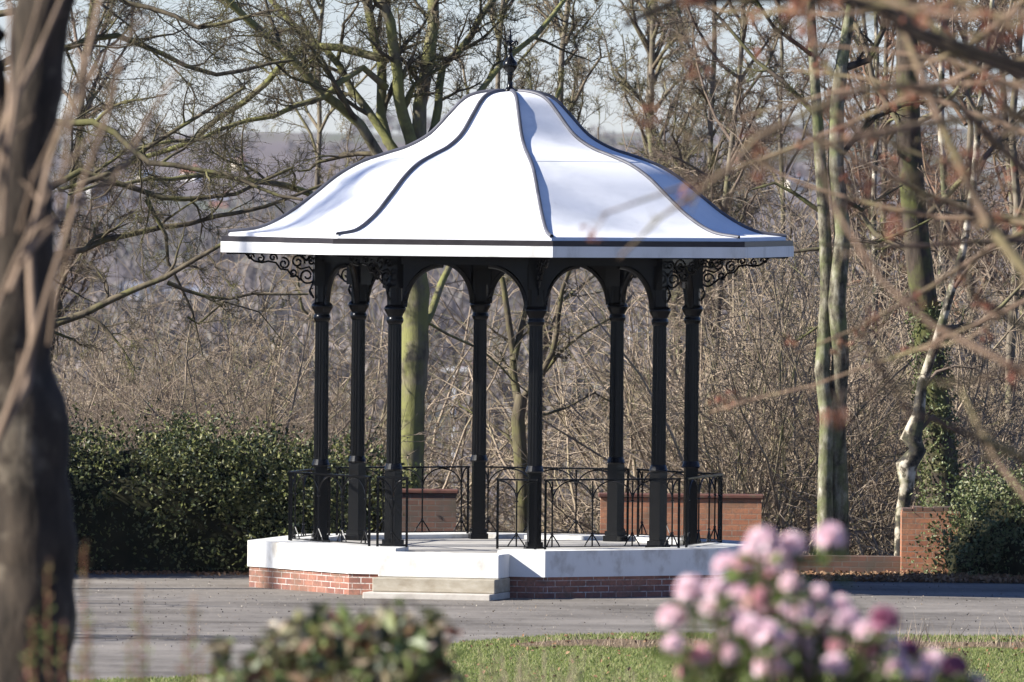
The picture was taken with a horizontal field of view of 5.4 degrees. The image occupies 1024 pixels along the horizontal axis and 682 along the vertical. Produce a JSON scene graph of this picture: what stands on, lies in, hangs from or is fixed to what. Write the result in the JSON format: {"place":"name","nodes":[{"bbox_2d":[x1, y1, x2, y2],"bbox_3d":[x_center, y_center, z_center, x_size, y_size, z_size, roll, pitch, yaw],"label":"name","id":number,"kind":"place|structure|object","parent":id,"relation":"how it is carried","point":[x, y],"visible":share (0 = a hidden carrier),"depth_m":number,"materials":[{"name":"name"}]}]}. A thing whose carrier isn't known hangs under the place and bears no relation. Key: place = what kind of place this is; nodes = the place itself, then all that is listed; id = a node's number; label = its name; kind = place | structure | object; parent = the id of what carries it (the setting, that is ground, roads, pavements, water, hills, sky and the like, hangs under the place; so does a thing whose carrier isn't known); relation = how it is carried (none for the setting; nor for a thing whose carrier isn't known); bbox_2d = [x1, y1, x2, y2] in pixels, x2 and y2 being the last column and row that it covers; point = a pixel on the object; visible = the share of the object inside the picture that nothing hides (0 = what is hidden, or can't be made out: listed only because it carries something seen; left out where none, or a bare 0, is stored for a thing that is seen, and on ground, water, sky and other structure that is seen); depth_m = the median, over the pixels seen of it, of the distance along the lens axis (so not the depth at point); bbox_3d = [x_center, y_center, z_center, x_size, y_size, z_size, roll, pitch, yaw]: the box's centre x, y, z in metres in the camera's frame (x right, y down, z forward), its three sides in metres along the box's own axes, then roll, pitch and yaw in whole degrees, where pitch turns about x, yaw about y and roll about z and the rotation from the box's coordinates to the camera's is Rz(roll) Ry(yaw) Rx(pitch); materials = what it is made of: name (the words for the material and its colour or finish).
{"place":"outdoors","nodes":[
{"label":"outdoors","id":0,"kind":"place"},
{"bbox_2d":[0,0,1023,138],"label":"sky","id":1,"kind":"structure","parent":0,"point":[364,90],"materials":[{"name":"white"}]},
{"bbox_2d":[50,124,1023,532],"bbox_3d":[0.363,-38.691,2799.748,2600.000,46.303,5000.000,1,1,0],"label":"hills","id":2,"kind":"structure","parent":0,"point":[274,144],"depth_m":3739.61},
{"bbox_2d":[69,386,796,533],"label":"valley wood","id":3,"kind":"object","parent":2,"relation":"on","point":[441,445],"visible":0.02,"depth_m":715.02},
{"bbox_2d":[50,101,1023,463],"bbox_3d":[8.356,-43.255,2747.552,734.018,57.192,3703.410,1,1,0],"label":"hillside wood","id":4,"kind":"object","parent":2,"relation":"on","point":[266,267],"visible":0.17,"depth_m":1532.70,"materials":[{"name":"plant"}]},
{"bbox_2d":[69,572,1023,680],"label":"asphalt plaza","id":5,"kind":"structure","parent":0,"point":[110,658],"depth_m":132.61,"materials":[{"name":"asphalt"}]},
{"bbox_2d":[221,29,793,600],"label":"bandstand","id":6,"kind":"structure","parent":5,"relation":"on","point":[481,193],"depth_m":138.28,"materials":[{"name":"metal"}]},
{"bbox_2d":[74,572,1020,647],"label":"grit","id":7,"kind":"object","parent":5,"relation":"on","point":[492,611],"visible":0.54,"depth_m":133.01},
{"bbox_2d":[71,631,1023,681],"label":"lawn","id":8,"kind":"structure","parent":0,"point":[580,653],"depth_m":119.74,"materials":[{"name":"plant"}]},
{"bbox_2d":[511,638,1023,649],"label":"flower bed","id":9,"kind":"object","parent":8,"relation":"on","point":[628,642],"visible":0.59,"depth_m":124.28,"materials":[{"name":"soil"}]},
{"bbox_2d":[505,612,1023,648],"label":"dead bed stems","id":10,"kind":"object","parent":9,"relation":"on","point":[919,640],"visible":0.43,"depth_m":124.34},
{"bbox_2d":[802,572,1023,583],"bbox_3d":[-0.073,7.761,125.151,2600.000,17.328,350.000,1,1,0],"label":"ground","id":11,"kind":"structure","parent":0,"point":[1005,582],"depth_m":143.41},
{"bbox_2d":[0,0,77,681],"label":"tree","id":12,"kind":"object","parent":11,"relation":"on","point":[37,528],"visible":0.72,"depth_m":61.80,"materials":[{"name":"brown plant"}]},
{"bbox_2d":[20,559,71,681],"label":"leafy shoot","id":13,"kind":"object","parent":11,"relation":"on","point":[33,660],"visible":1,"depth_m":41.03,"materials":[{"name":"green plant"}]},
{"bbox_2d":[69,541,97,681],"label":"leafy shoot","id":14,"kind":"object","parent":11,"relation":"on","point":[87,643],"visible":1,"depth_m":42.02,"materials":[{"name":"brown plant"}]},
{"bbox_2d":[0,0,185,446],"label":"sapling","id":15,"kind":"object","parent":11,"relation":"on","point":[21,388],"visible":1,"depth_m":47.12,"materials":[{"name":"plant"}]},
{"bbox_2d":[2,0,186,360],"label":"bare tree","id":16,"kind":"object","parent":11,"relation":"on","point":[70,199],"visible":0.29,"depth_m":167.93,"materials":[{"name":"brown plant"}]},
{"bbox_2d":[122,584,153,681],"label":"leafy shoot","id":17,"kind":"object","parent":11,"relation":"on","point":[140,630],"visible":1,"depth_m":42.53,"materials":[{"name":"brown plant"}]},
{"bbox_2d":[60,335,231,451],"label":"bare shrub","id":18,"kind":"object","parent":11,"relation":"on","point":[123,396],"visible":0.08,"depth_m":154.10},
{"bbox_2d":[53,201,238,420],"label":"bare shrub","id":19,"kind":"object","parent":11,"relation":"on","point":[133,339],"depth_m":206.32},
{"bbox_2d":[53,336,259,451],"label":"bare shrub","id":20,"kind":"object","parent":11,"relation":"on","point":[122,403],"visible":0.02,"depth_m":152.71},
{"bbox_2d":[54,192,265,424],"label":"bare shrub","id":21,"kind":"object","parent":11,"relation":"on","point":[150,327],"visible":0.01,"depth_m":236.30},
{"bbox_2d":[0,0,327,388],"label":"bare tree","id":22,"kind":"object","parent":11,"relation":"on","point":[134,41],"visible":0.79,"depth_m":148.90,"materials":[{"name":"brown plant"}]},
{"bbox_2d":[52,256,313,451],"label":"bare shrub","id":23,"kind":"object","parent":11,"relation":"on","point":[155,386],"visible":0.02,"depth_m":166.81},
{"bbox_2d":[67,345,310,453],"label":"bare shrub","id":24,"kind":"object","parent":11,"relation":"on","point":[152,400],"visible":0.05,"depth_m":150.94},
{"bbox_2d":[175,595,206,681],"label":"leafy shoot","id":25,"kind":"object","parent":11,"relation":"on","point":[181,668],"visible":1,"depth_m":42.03,"materials":[{"name":"brown plant"}]},
{"bbox_2d":[55,311,335,479],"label":"bare shrub","id":26,"kind":"object","parent":11,"relation":"on","point":[173,405],"visible":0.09,"depth_m":151.04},
{"bbox_2d":[58,221,350,449],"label":"bare shrub","id":27,"kind":"object","parent":11,"relation":"on","point":[225,344],"visible":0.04,"depth_m":165.93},
{"bbox_2d":[80,295,350,479],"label":"bare shrub","id":28,"kind":"object","parent":11,"relation":"on","point":[222,380],"visible":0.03,"depth_m":162.65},
{"bbox_2d":[53,218,381,453],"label":"bare shrub","id":29,"kind":"object","parent":11,"relation":"on","point":[125,382],"visible":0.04,"depth_m":167.95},
{"bbox_2d":[52,214,385,452],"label":"bare shrub","id":30,"kind":"object","parent":11,"relation":"on","point":[153,389],"visible":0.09,"depth_m":156.75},
{"bbox_2d":[52,291,385,451],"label":"bare shrub","id":31,"kind":"object","parent":11,"relation":"on","point":[187,391],"visible":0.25,"depth_m":149.23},
{"bbox_2d":[52,299,425,462],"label":"bare shrub","id":32,"kind":"object","parent":11,"relation":"on","point":[121,372],"visible":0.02,"depth_m":239.78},
{"bbox_2d":[67,397,426,573],"bbox_3d":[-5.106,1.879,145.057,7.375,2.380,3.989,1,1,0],"label":"ivy hedge","id":33,"kind":"object","parent":11,"relation":"on","point":[184,504],"visible":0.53,"depth_m":143.91,"materials":[{"name":"green plant"}]},
{"bbox_2d":[52,247,472,458],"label":"bare shrub","id":34,"kind":"object","parent":11,"relation":"on","point":[151,417],"visible":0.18,"depth_m":153.72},
{"bbox_2d":[79,248,449,475],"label":"bare shrub","id":35,"kind":"object","parent":11,"relation":"on","point":[266,416],"visible":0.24,"depth_m":150.63,"materials":[{"name":"plant"}]},
{"bbox_2d":[51,232,486,488],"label":"bare shrub","id":36,"kind":"object","parent":11,"relation":"on","point":[260,355],"visible":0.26,"depth_m":161.66,"materials":[{"name":"plant"}]},
{"bbox_2d":[51,274,511,464],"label":"bare shrub","id":37,"kind":"object","parent":11,"relation":"on","point":[231,396],"visible":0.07,"depth_m":161.86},
{"bbox_2d":[54,197,513,491],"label":"bare shrub","id":38,"kind":"object","parent":11,"relation":"on","point":[186,309],"visible":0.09,"depth_m":167.33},
{"bbox_2d":[59,300,512,529],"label":"bare shrub","id":39,"kind":"object","parent":11,"relation":"on","point":[237,401],"visible":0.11,"depth_m":155.88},
{"bbox_2d":[198,290,381,447],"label":"bare shrub","id":40,"kind":"object","parent":11,"relation":"on","point":[310,343],"visible":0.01,"depth_m":202.90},
{"bbox_2d":[87,291,501,530],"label":"bare shrub","id":41,"kind":"object","parent":11,"relation":"on","point":[201,385],"visible":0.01,"depth_m":231.12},
{"bbox_2d":[71,249,528,523],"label":"bare shrub","id":42,"kind":"object","parent":11,"relation":"on","point":[331,386],"visible":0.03,"depth_m":220.01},
{"bbox_2d":[90,291,511,530],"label":"bare shrub","id":43,"kind":"object","parent":11,"relation":"on","point":[290,397],"visible":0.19,"depth_m":157.77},
{"bbox_2d":[54,269,547,519],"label":"bare shrub","id":44,"kind":"object","parent":11,"relation":"on","point":[295,382],"visible":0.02,"depth_m":165.64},
{"bbox_2d":[55,234,572,502],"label":"bare shrub","id":45,"kind":"object","parent":11,"relation":"on","point":[269,369],"visible":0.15,"depth_m":166.48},
{"bbox_2d":[227,0,417,370],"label":"bare tree","id":46,"kind":"object","parent":11,"relation":"on","point":[318,126],"visible":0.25,"depth_m":173.96,"materials":[{"name":"brown plant"}]},
{"bbox_2d":[53,238,601,531],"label":"bare shrub","id":47,"kind":"object","parent":11,"relation":"on","point":[501,515],"visible":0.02,"depth_m":169.68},
{"bbox_2d":[59,169,598,533],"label":"bare shrub","id":48,"kind":"object","parent":11,"relation":"on","point":[285,346],"visible":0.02,"depth_m":231.76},
{"bbox_2d":[202,597,467,681],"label":"leafy bush","id":49,"kind":"object","parent":11,"relation":"on","point":[306,650],"visible":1,"depth_m":44.71,"materials":[{"name":"green plant"}]},
{"bbox_2d":[112,283,558,530],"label":"bare shrub","id":50,"kind":"object","parent":11,"relation":"on","point":[463,493],"visible":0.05,"depth_m":163.99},
{"bbox_2d":[50,0,631,488],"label":"bare tree","id":51,"kind":"object","parent":11,"relation":"on","point":[428,62],"visible":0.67,"depth_m":151.91,"materials":[{"name":"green plant"}]},
{"bbox_2d":[56,158,626,530],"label":"bare shrub","id":52,"kind":"object","parent":11,"relation":"on","point":[439,454],"visible":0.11,"depth_m":162.58,"materials":[{"name":"plant"}]},
{"bbox_2d":[88,255,672,532],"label":"bare shrub","id":53,"kind":"object","parent":11,"relation":"on","point":[453,416],"visible":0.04,"depth_m":170.71,"materials":[{"name":"plant"}]},
{"bbox_2d":[154,271,629,529],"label":"bare shrub","id":54,"kind":"object","parent":11,"relation":"on","point":[372,410],"visible":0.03,"depth_m":169.03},
{"bbox_2d":[402,488,458,532],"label":"brick wall","id":55,"kind":"structure","parent":11,"relation":"on","point":[439,509],"depth_m":147.06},
{"bbox_2d":[384,0,588,114],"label":"bare tree","id":56,"kind":"object","parent":11,"relation":"on","point":[498,77],"visible":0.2,"depth_m":170.93,"materials":[{"name":"brown plant"}]},
{"bbox_2d":[479,648,584,681],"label":"dry stems","id":57,"kind":"object","parent":11,"relation":"on","point":[543,680],"visible":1,"depth_m":60.00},
{"bbox_2d":[455,269,633,532],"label":"bare tree","id":58,"kind":"object","parent":11,"relation":"on","point":[518,434],"visible":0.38,"depth_m":154.99,"materials":[{"name":"plant"}]},
{"bbox_2d":[75,568,1023,680],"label":"leaf litter","id":59,"kind":"object","parent":11,"relation":"on","point":[894,576],"visible":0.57,"depth_m":143.31,"materials":[{"name":"plant"}]},
{"bbox_2d":[427,285,674,528],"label":"bare shrub","id":60,"kind":"object","parent":11,"relation":"on","point":[569,428],"visible":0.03,"depth_m":207.34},
{"bbox_2d":[508,0,633,441],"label":"bare tree","id":61,"kind":"object","parent":11,"relation":"on","point":[572,100],"visible":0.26,"depth_m":167.94,"materials":[{"name":"brown plant"}]},
{"bbox_2d":[217,265,963,532],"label":"bare shrub","id":62,"kind":"object","parent":11,"relation":"on","point":[431,388],"visible":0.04,"depth_m":222.73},
{"bbox_2d":[469,258,763,530],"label":"bare shrub","id":63,"kind":"object","parent":11,"relation":"on","point":[643,413],"depth_m":202.15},
{"bbox_2d":[368,169,906,532],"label":"bare shrub","id":64,"kind":"object","parent":11,"relation":"on","point":[552,390],"visible":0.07,"depth_m":177.53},
{"bbox_2d":[581,0,758,444],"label":"bare tree","id":65,"kind":"object","parent":11,"relation":"on","point":[641,34],"visible":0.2,"depth_m":182.58,"materials":[{"name":"brown plant"}]},
{"bbox_2d":[330,102,1020,548],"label":"bare shrub","id":66,"kind":"object","parent":11,"relation":"on","point":[744,342],"visible":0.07,"depth_m":166.17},
{"bbox_2d":[333,260,1021,555],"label":"bare shrub","id":67,"kind":"object","parent":11,"relation":"on","point":[565,421],"visible":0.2,"depth_m":157.88,"materials":[{"name":"plant"}]},
{"bbox_2d":[598,492,763,540],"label":"brick wall","id":68,"kind":"structure","parent":11,"relation":"on","point":[741,516],"depth_m":147.06,"materials":[{"name":"brick"}]},
{"bbox_2d":[602,0,769,308],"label":"bare tree","id":69,"kind":"object","parent":11,"relation":"on","point":[654,59],"visible":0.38,"depth_m":175.91,"materials":[{"name":"brown plant"}]},
{"bbox_2d":[409,55,968,533],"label":"bare shrub","id":70,"kind":"object","parent":11,"relation":"on","point":[641,355],"visible":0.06,"depth_m":168.67,"materials":[{"name":"plant"}]},
{"bbox_2d":[380,146,1023,533],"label":"bare shrub","id":71,"kind":"object","parent":11,"relation":"on","point":[638,362],"visible":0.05,"depth_m":171.82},
{"bbox_2d":[616,1,809,426],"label":"bare tree","id":72,"kind":"object","parent":11,"relation":"on","point":[712,132],"visible":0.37,"depth_m":171.70,"materials":[{"name":"brown plant"}]},
{"bbox_2d":[425,146,1008,536],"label":"bare shrub","id":73,"kind":"object","parent":11,"relation":"on","point":[667,391],"visible":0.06,"depth_m":163.82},
{"bbox_2d":[637,0,810,490],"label":"bare tree","id":74,"kind":"object","parent":11,"relation":"on","point":[739,76],"visible":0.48,"depth_m":163.80,"materials":[{"name":"brown plant"}]},
{"bbox_2d":[424,143,1023,554],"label":"bare shrub","id":75,"kind":"object","parent":11,"relation":"on","point":[812,448],"visible":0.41,"depth_m":154.47,"materials":[{"name":"plant"}]},
{"bbox_2d":[428,205,1023,553],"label":"bare shrub","id":76,"kind":"object","parent":11,"relation":"on","point":[743,425],"visible":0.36,"depth_m":155.44,"materials":[{"name":"plant"}]},
{"bbox_2d":[458,271,993,541],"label":"bare shrub","id":77,"kind":"object","parent":11,"relation":"on","point":[674,409],"visible":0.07,"depth_m":161.93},
{"bbox_2d":[429,168,1023,554],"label":"bare shrub","id":78,"kind":"object","parent":11,"relation":"on","point":[783,464],"visible":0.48,"depth_m":153.61,"materials":[{"name":"plant"}]},
{"bbox_2d":[454,146,1023,554],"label":"bare shrub","id":79,"kind":"object","parent":11,"relation":"on","point":[756,352],"visible":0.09,"depth_m":161.32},
{"bbox_2d":[457,144,1023,551],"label":"bare shrub","id":80,"kind":"object","parent":11,"relation":"on","point":[587,445],"visible":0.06,"depth_m":160.42,"materials":[{"name":"plant"}]},
{"bbox_2d":[458,275,1023,554],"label":"bare shrub","id":81,"kind":"object","parent":11,"relation":"on","point":[864,399],"visible":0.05,"depth_m":159.61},
{"bbox_2d":[464,74,1023,555],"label":"bare shrub","id":82,"kind":"object","parent":11,"relation":"on","point":[806,454],"visible":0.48,"depth_m":154.46,"materials":[{"name":"plant"}]},
{"bbox_2d":[495,80,1023,517],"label":"bare shrub","id":83,"kind":"object","parent":11,"relation":"on","point":[740,295],"visible":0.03,"depth_m":177.91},
{"bbox_2d":[518,57,1023,554],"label":"bare shrub","id":84,"kind":"object","parent":11,"relation":"on","point":[640,427],"visible":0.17,"depth_m":159.52,"materials":[{"name":"plant"}]},
{"bbox_2d":[543,98,1023,540],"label":"bare shrub","id":85,"kind":"object","parent":11,"relation":"on","point":[903,346],"visible":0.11,"depth_m":159.03,"materials":[{"name":"plant"}]},
{"bbox_2d":[548,102,1023,529],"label":"bare shrub","id":86,"kind":"object","parent":11,"relation":"on","point":[650,339],"visible":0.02,"depth_m":170.22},
{"bbox_2d":[715,2,859,468],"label":"bare tree","id":87,"kind":"object","parent":11,"relation":"on","point":[781,57],"visible":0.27,"depth_m":184.91,"materials":[{"name":"brown plant"}]},
{"bbox_2d":[576,0,1023,497],"bbox_3d":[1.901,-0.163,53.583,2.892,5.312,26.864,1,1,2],"label":"tree","id":88,"kind":"object","parent":11,"relation":"on","point":[948,47],"visible":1,"depth_m":46.48,"materials":[{"name":"brown plant"}]},
{"bbox_2d":[585,169,1023,555],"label":"bare shrub","id":89,"kind":"object","parent":11,"relation":"on","point":[892,363],"visible":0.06,"depth_m":162.28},
{"bbox_2d":[647,522,987,681],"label":"rhododendron","id":90,"kind":"object","parent":11,"relation":"on","point":[767,554],"visible":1,"depth_m":37.89,"materials":[{"name":"pink plant"}]},
{"bbox_2d":[698,2,962,554],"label":"bare tree","id":91,"kind":"object","parent":11,"relation":"on","point":[832,498],"visible":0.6,"depth_m":148.54,"materials":[{"name":"grey plant"}]},
{"bbox_2d":[642,170,1018,422],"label":"bare shrub","id":92,"kind":"object","parent":11,"relation":"on","point":[854,283],"visible":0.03,"depth_m":183.37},
{"bbox_2d":[782,555,900,572],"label":"wall","id":93,"kind":"structure","parent":11,"relation":"on","point":[862,564],"depth_m":146.37,"materials":[{"name":"brick"}]},
{"bbox_2d":[675,220,1023,555],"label":"bare shrub","id":94,"kind":"object","parent":11,"relation":"on","point":[875,544],"visible":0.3,"depth_m":155.34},
{"bbox_2d":[703,136,1023,555],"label":"bare shrub","id":95,"kind":"object","parent":11,"relation":"on","point":[982,405],"visible":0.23,"depth_m":157.02,"materials":[{"name":"plant"}]},
{"bbox_2d":[812,6,919,545],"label":"birch tree","id":96,"kind":"object","parent":11,"relation":"on","point":[875,155],"visible":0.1,"depth_m":165.96,"materials":[{"name":"brown plant"}]},
{"bbox_2d":[754,5,990,338],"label":"bare tree","id":97,"kind":"object","parent":11,"relation":"on","point":[857,70],"visible":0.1,"depth_m":189.90,"materials":[{"name":"brown plant"}]},
{"bbox_2d":[738,137,1023,548],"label":"bare shrub","id":98,"kind":"object","parent":11,"relation":"on","point":[952,353],"visible":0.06,"depth_m":165.93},
{"bbox_2d":[787,0,989,471],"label":"bare tree","id":99,"kind":"object","parent":11,"relation":"on","point":[860,171],"visible":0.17,"depth_m":170.97,"materials":[{"name":"brown plant"}]},
{"bbox_2d":[766,143,1023,523],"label":"bare shrub","id":100,"kind":"object","parent":11,"relation":"on","point":[901,345],"visible":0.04,"depth_m":160.53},
{"bbox_2d":[810,254,1023,480],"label":"bare shrub","id":101,"kind":"object","parent":11,"relation":"on","point":[912,342],"visible":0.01,"depth_m":169.53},
{"bbox_2d":[857,0,979,372],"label":"birch tree","id":102,"kind":"object","parent":11,"relation":"on","point":[940,75],"visible":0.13,"depth_m":162.96,"materials":[{"name":"brown plant"}]},
{"bbox_2d":[900,506,959,573],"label":"brick pier","id":103,"kind":"structure","parent":11,"relation":"on","point":[911,527],"depth_m":146.07,"materials":[{"name":"brick"}]},
{"bbox_2d":[841,0,1023,517],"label":"bare tree","id":104,"kind":"object","parent":11,"relation":"on","point":[940,455],"visible":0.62,"depth_m":149.45,"materials":[{"name":"brown plant"}]},
{"bbox_2d":[862,0,1023,454],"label":"bare tree","id":105,"kind":"object","parent":11,"relation":"on","point":[929,151],"visible":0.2,"depth_m":168.12,"materials":[{"name":"grey plant"}]},
{"bbox_2d":[894,0,1019,555],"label":"birch tree","id":106,"kind":"object","parent":11,"relation":"on","point":[908,461],"visible":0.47,"depth_m":148.26,"materials":[{"name":"grey plant"}]},
{"bbox_2d":[901,452,1023,576],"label":"ivy shrub","id":107,"kind":"object","parent":11,"relation":"on","point":[987,538],"visible":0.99,"depth_m":145.08,"materials":[{"name":"green plant"}]},
{"bbox_2d":[936,0,1023,487],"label":"bare tree","id":108,"kind":"object","parent":11,"relation":"on","point":[1015,173],"visible":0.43,"depth_m":157.97,"materials":[{"name":"grey plant"}]},
{"bbox_2d":[947,0,1023,339],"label":"bare tree","id":109,"kind":"object","parent":11,"relation":"on","point":[999,110],"visible":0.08,"depth_m":175.03,"materials":[{"name":"grey plant"}]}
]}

